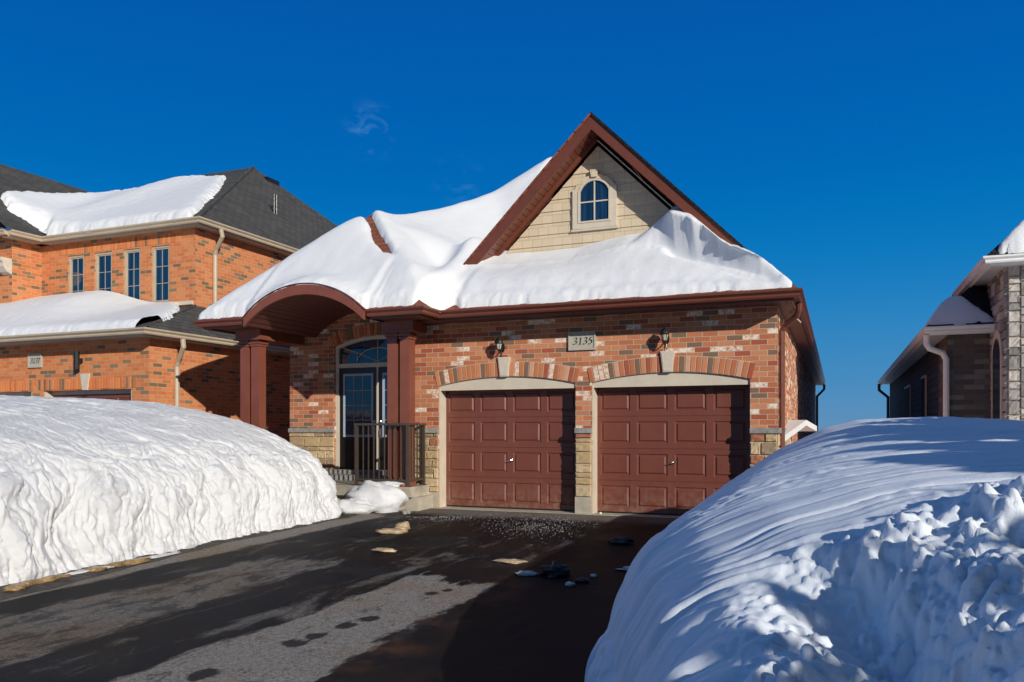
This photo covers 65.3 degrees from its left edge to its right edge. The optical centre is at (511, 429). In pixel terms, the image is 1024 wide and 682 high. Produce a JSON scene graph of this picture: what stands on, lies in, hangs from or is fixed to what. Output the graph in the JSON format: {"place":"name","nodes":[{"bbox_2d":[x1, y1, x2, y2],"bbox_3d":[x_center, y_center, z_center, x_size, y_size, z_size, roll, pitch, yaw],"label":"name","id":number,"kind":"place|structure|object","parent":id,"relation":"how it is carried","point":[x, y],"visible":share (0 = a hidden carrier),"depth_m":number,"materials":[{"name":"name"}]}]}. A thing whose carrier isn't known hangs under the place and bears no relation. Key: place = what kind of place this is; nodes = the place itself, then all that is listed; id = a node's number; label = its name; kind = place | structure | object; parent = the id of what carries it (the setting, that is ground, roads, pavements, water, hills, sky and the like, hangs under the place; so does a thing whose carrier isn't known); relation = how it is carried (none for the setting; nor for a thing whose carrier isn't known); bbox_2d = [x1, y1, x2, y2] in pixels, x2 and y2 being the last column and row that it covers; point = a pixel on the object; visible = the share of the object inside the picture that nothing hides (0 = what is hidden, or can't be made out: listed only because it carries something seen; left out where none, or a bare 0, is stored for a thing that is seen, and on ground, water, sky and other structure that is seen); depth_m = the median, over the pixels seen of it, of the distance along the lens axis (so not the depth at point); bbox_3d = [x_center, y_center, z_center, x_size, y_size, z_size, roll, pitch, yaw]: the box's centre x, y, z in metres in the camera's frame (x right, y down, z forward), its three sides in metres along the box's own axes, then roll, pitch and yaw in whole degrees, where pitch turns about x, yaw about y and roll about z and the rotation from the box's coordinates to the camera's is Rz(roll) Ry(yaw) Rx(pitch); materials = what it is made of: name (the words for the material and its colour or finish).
{"place":"outdoors","nodes":[
{"label":"outdoors","id":0,"kind":"place"},
{"bbox_2d":[0,175,225,235],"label":"roof snow","id":1,"kind":"structure","parent":0,"point":[178,197],"depth_m":20.87,"materials":[{"name":"white snow"}]},
{"bbox_2d":[0,508,677,681],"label":"driveway","id":2,"kind":"structure","parent":0,"point":[439,599],"depth_m":6.82,"materials":[{"name":"black asphalt"}]},
{"bbox_2d":[0,514,357,599],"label":"muddy verge","id":3,"kind":"structure","parent":2,"relation":"on","point":[59,582],"depth_m":8.54,"materials":[{"name":"brown soil"}]},
{"bbox_2d":[3,584,29,590],"bbox_3d":[-4.723,1.508,7.615,0.180,0.068,0.247,0,0,22],"label":"muddy ice lump","id":4,"kind":"object","parent":3,"relation":"on","point":[14,587],"visible":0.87,"depth_m":7.56,"materials":[{"name":"beige ice"}]},
{"bbox_2d":[16,578,45,584],"bbox_3d":[-4.712,1.504,7.829,0.153,0.069,0.366,0,0,22],"label":"muddy ice lump","id":5,"kind":"object","parent":3,"relation":"on","point":[35,581],"visible":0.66,"depth_m":7.81,"materials":[{"name":"beige ice"}]},
{"bbox_2d":[40,574,71,581],"bbox_3d":[-4.630,1.501,8.040,0.127,0.070,0.493,0,0,22],"label":"muddy ice lump","id":6,"kind":"object","parent":3,"relation":"on","point":[50,578],"visible":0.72,"depth_m":8.03,"materials":[{"name":"beige ice"}]},
{"bbox_2d":[66,566,113,574],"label":"meltwater ice","id":7,"kind":"structure","parent":3,"relation":"on","point":[78,572],"depth_m":8.36,"materials":[{"name":"white ice"}]},
{"bbox_2d":[84,566,107,571],"bbox_3d":[-4.451,1.493,8.512,0.178,0.069,0.245,0,0,22],"label":"muddy ice lump","id":8,"kind":"object","parent":3,"relation":"on","point":[96,568],"visible":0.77,"depth_m":8.48,"materials":[{"name":"beige ice"}]},
{"bbox_2d":[103,561,126,566],"bbox_3d":[-4.340,1.487,8.794,0.108,0.066,0.401,0,0,22],"label":"muddy ice lump","id":9,"kind":"object","parent":3,"relation":"on","point":[117,564],"visible":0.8,"depth_m":8.74,"materials":[{"name":"beige ice"}]},
{"bbox_2d":[123,557,150,564],"bbox_3d":[-4.253,1.483,9.004,0.208,0.064,0.415,0,0,22],"label":"muddy ice lump","id":10,"kind":"object","parent":3,"relation":"on","point":[136,561],"visible":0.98,"depth_m":8.95,"materials":[{"name":"beige ice"}]},
{"bbox_2d":[148,551,181,558],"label":"meltwater ice","id":11,"kind":"structure","parent":3,"relation":"on","point":[162,555],"depth_m":9.38,"materials":[{"name":"white ice"}]},
{"bbox_2d":[338,497,377,513],"bbox_3d":[-2.715,1.322,13.637,0.930,0.358,0.708,0,0,22],"label":"snow clump","id":12,"kind":"object","parent":2,"relation":"on","point":[359,505],"visible":0.59,"depth_m":13.40,"materials":[{"name":"white snow"}]},
{"bbox_2d":[345,480,408,512],"bbox_3d":[-2.368,1.231,13.928,1.217,0.709,0.742,0,0,22],"label":"snow clump","id":13,"kind":"object","parent":2,"relation":"on","point":[382,497],"visible":0.71,"depth_m":13.67,"materials":[{"name":"white snow"}]},
{"bbox_2d":[371,548,397,551],"bbox_3d":[-1.552,1.462,9.700,0.359,0.057,0.196,0,0,22],"label":"ice slab","id":14,"kind":"object","parent":2,"relation":"on","point":[383,549],"depth_m":9.64,"materials":[{"name":"beige ice"}]},
{"bbox_2d":[375,528,407,533],"bbox_3d":[-1.700,1.431,11.256,0.481,0.078,0.232,0,0,1],"label":"ice slab","id":15,"kind":"object","parent":2,"relation":"on","point":[390,531],"depth_m":11.18,"materials":[{"name":"beige ice"}]},
{"bbox_2d":[394,521,410,529],"bbox_3d":[-1.575,1.405,11.552,0.236,0.158,0.211,0,0,22],"label":"ice chunk","id":16,"kind":"object","parent":2,"relation":"on","point":[404,525],"visible":0.64,"depth_m":11.49,"materials":[{"name":"beige ice"}]},
{"bbox_2d":[378,513,605,538],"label":"ice crumbs","id":17,"kind":"object","parent":2,"relation":"on","point":[508,525],"visible":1,"depth_m":12.24,"materials":[{"name":"white ice"}]},
{"bbox_2d":[492,559,527,563],"bbox_3d":[-0.026,1.466,8.918,0.421,0.048,0.202,0,0,22],"label":"ice slab","id":18,"kind":"object","parent":2,"relation":"on","point":[513,561],"depth_m":8.85,"materials":[{"name":"beige ice"}]},
{"bbox_2d":[515,571,539,575],"bbox_3d":[0.158,1.473,8.167,0.264,0.064,0.108,0,0,16],"label":"ice chunk","id":19,"kind":"object","parent":2,"relation":"on","point":[525,573],"visible":0.99,"depth_m":8.14,"materials":[{"name":"white ice"}]},
{"bbox_2d":[540,560,571,577],"bbox_3d":[0.448,1.436,8.151,0.336,0.206,0.231,0,0,1],"label":"slush lump","id":20,"kind":"object","parent":2,"relation":"on","point":[555,569],"visible":0.86,"depth_m":8.07,"materials":[{"name":"grey snow"}]},
{"bbox_2d":[565,581,575,586],"bbox_3d":[0.561,1.480,7.652,0.109,0.053,0.084,0,0,22],"label":"ice chunk","id":21,"kind":"object","parent":2,"relation":"on","point":[568,583],"visible":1,"depth_m":7.63,"materials":[{"name":"white ice"}]},
{"bbox_2d":[575,577,589,582],"bbox_3d":[0.686,1.474,7.809,0.150,0.065,0.104,0,0,22],"label":"ice chunk","id":22,"kind":"object","parent":2,"relation":"on","point":[582,580],"visible":1,"depth_m":7.78,"materials":[{"name":"grey ice"}]},
{"bbox_2d":[584,631,617,681],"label":"snow ridge","id":23,"kind":"structure","parent":2,"relation":"on","point":[599,667],"depth_m":4.37,"materials":[{"name":"white snow"}]},
{"bbox_2d":[606,536,634,544],"bbox_3d":[1.380,1.418,10.149,0.363,0.124,0.200,0,0,22],"label":"slush lump","id":24,"kind":"object","parent":2,"relation":"on","point":[621,540],"visible":0.95,"depth_m":10.11,"materials":[{"name":"white snow"}]},
{"bbox_2d":[617,566,629,570],"bbox_3d":[1.312,1.462,8.375,0.467,0.065,0.228,0,0,22],"label":"ice slab","id":25,"kind":"object","parent":2,"relation":"on","point":[625,568],"depth_m":8.36,"materials":[{"name":"white ice"}]},
{"bbox_2d":[400,509,410,513],"bbox_3d":[-1.797,1.394,13.467,0.204,0.118,0.160,0,0,22],"label":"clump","id":26,"kind":"object","parent":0,"point":[404,511],"visible":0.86,"depth_m":13.42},
{"bbox_2d":[0,0,1023,430],"label":"sky","id":27,"kind":"structure","parent":0,"point":[871,152],"materials":[{"name":"blue"}]},
{"bbox_2d":[998,220,1023,253],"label":"roof snow","id":28,"kind":"structure","parent":0,"point":[1013,242],"depth_m":13.97,"materials":[{"name":"white snow"}]},
{"bbox_3d":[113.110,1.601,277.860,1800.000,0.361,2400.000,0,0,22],"label":"ground","id":29,"kind":"structure","parent":0,"visible":0},
{"bbox_2d":[0,164,336,441],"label":"brick house","id":30,"kind":"structure","parent":29,"relation":"on","point":[243,227],"depth_m":19.15,"materials":[{"name":"orange brick"}]},
{"bbox_2d":[69,255,83,292],"bbox_3d":[-10.973,-3.710,20.182,0.556,1.376,0.060,0,0,22],"label":"window","id":31,"kind":"structure","parent":30,"relation":"in","point":[76,263],"depth_m":20.21,"materials":[{"name":"blue glass"}]},
{"bbox_2d":[0,290,179,335],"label":"roof snow","id":32,"kind":"structure","parent":30,"relation":"on","point":[87,310],"depth_m":18.06,"materials":[{"name":"white snow"}]},
{"bbox_2d":[53,393,130,400],"bbox_3d":[-9.038,0.312,17.291,2.500,2.170,0.018,0,0,22],"label":"garage door","id":33,"kind":"structure","parent":30,"relation":"in","point":[127,396],"depth_m":17.19,"materials":[{"name":"paint"}]},
{"bbox_2d":[95,252,111,291],"bbox_3d":[-10.106,-3.710,19.829,0.587,1.376,0.060,0,0,22],"label":"window","id":34,"kind":"structure","parent":30,"relation":"in","point":[103,261],"depth_m":19.85,"materials":[{"name":"blue glass"}]},
{"bbox_2d":[124,248,139,299],"bbox_3d":[-9.222,-3.710,19.469,0.550,1.376,0.060,0,0,22],"label":"window","id":35,"kind":"structure","parent":30,"relation":"in","point":[132,256],"depth_m":19.50,"materials":[{"name":"blue glass"}]},
{"bbox_2d":[152,245,168,301],"bbox_3d":[-8.378,-3.710,19.125,0.562,1.376,0.060,0,0,22],"label":"window","id":36,"kind":"structure","parent":30,"relation":"in","point":[160,254],"depth_m":19.16,"materials":[{"name":"blue glass"}]},
{"bbox_2d":[0,395,341,585],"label":"snow bank","id":37,"kind":"structure","parent":29,"relation":"on","point":[86,482],"depth_m":10.03,"materials":[{"name":"white snow"}]},
{"bbox_2d":[193,112,825,517],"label":"brick house","id":38,"kind":"structure","parent":29,"relation":"on","point":[667,406],"depth_m":13.84,"materials":[{"name":"brick"}]},
{"bbox_2d":[340,367,376,469],"bbox_3d":[-3.090,-0.228,16.007,0.875,2.035,0.108,0,0,22],"label":"front door","id":39,"kind":"structure","parent":38,"relation":"in","point":[358,386],"depth_m":16.01,"materials":[{"name":"paint"}]},
{"bbox_2d":[379,367,386,469],"bbox_3d":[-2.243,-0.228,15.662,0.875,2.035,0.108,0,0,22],"label":"sidelight window","id":40,"kind":"structure","parent":38,"relation":"in","point":[382,370],"depth_m":15.78,"materials":[{"name":"glass"}]},
{"bbox_2d":[353,423,426,486],"bbox_3d":[-2.181,0.437,14.295,1.160,1.104,0.665,0,0,22],"label":"porch railing","id":41,"kind":"object","parent":38,"relation":"on","point":[421,453],"visible":1,"depth_m":14.09,"materials":[{"name":"brown metal"}]},
{"bbox_2d":[376,481,405,486],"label":"porch snow","id":42,"kind":"structure","parent":38,"relation":"on","point":[395,483],"depth_m":13.92,"materials":[{"name":"white snow"}]},
{"bbox_2d":[198,157,791,319],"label":"roof snow","id":43,"kind":"structure","parent":38,"relation":"on","point":[675,250],"depth_m":13.70,"materials":[{"name":"white snow"}]},
{"bbox_2d":[446,388,575,511],"bbox_3d":[-0.037,0.319,14.053,2.526,2.163,0.067,0,0,22],"label":"garage door","id":44,"kind":"structure","parent":38,"relation":"in","point":[509,448],"depth_m":14.06,"materials":[{"name":"paint"}]},
{"bbox_2d":[571,169,618,232],"bbox_3d":[1.451,-4.043,14.041,0.860,1.055,0.084,0,0,22],"label":"gable window","id":45,"kind":"structure","parent":38,"relation":"in","point":[594,201],"depth_m":14.03,"materials":[{"name":"beige"}]},
{"bbox_2d":[597,385,749,515],"bbox_3d":[2.584,0.319,12.986,2.486,2.163,0.067,0,0,22],"label":"garage door","id":46,"kind":"structure","parent":38,"relation":"in","point":[662,450],"depth_m":13.02,"materials":[{"name":"paint"}]},
{"bbox_2d":[604,416,1023,681],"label":"snow bank","id":47,"kind":"structure","parent":29,"relation":"on","point":[880,550],"depth_m":3.02,"materials":[{"name":"white snow"}]},
{"bbox_2d":[877,240,1023,420],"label":"stone house","id":48,"kind":"structure","parent":29,"relation":"on","point":[976,370],"depth_m":15.79,"materials":[{"name":"grey stone"}]},
{"bbox_2d":[904,384,910,417],"bbox_3d":[12.236,-0.425,24.710,0.048,1.850,2.000,0,0,22],"label":"window","id":49,"kind":"structure","parent":48,"relation":"in","point":[907,390],"depth_m":24.38,"materials":[{"name":"black glass"}]},
{"bbox_2d":[921,375,926,416],"bbox_3d":[10.350,-0.425,20.079,0.048,1.850,1.000,0,0,22],"label":"window","id":50,"kind":"structure","parent":48,"relation":"in","point":[924,378],"depth_m":19.70,"materials":[{"name":"black glass"}]},
{"bbox_2d":[925,296,993,329],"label":"roof snow","id":51,"kind":"structure","parent":48,"relation":"on","point":[957,310],"depth_m":15.71,"materials":[{"name":"white snow"}]}
]}

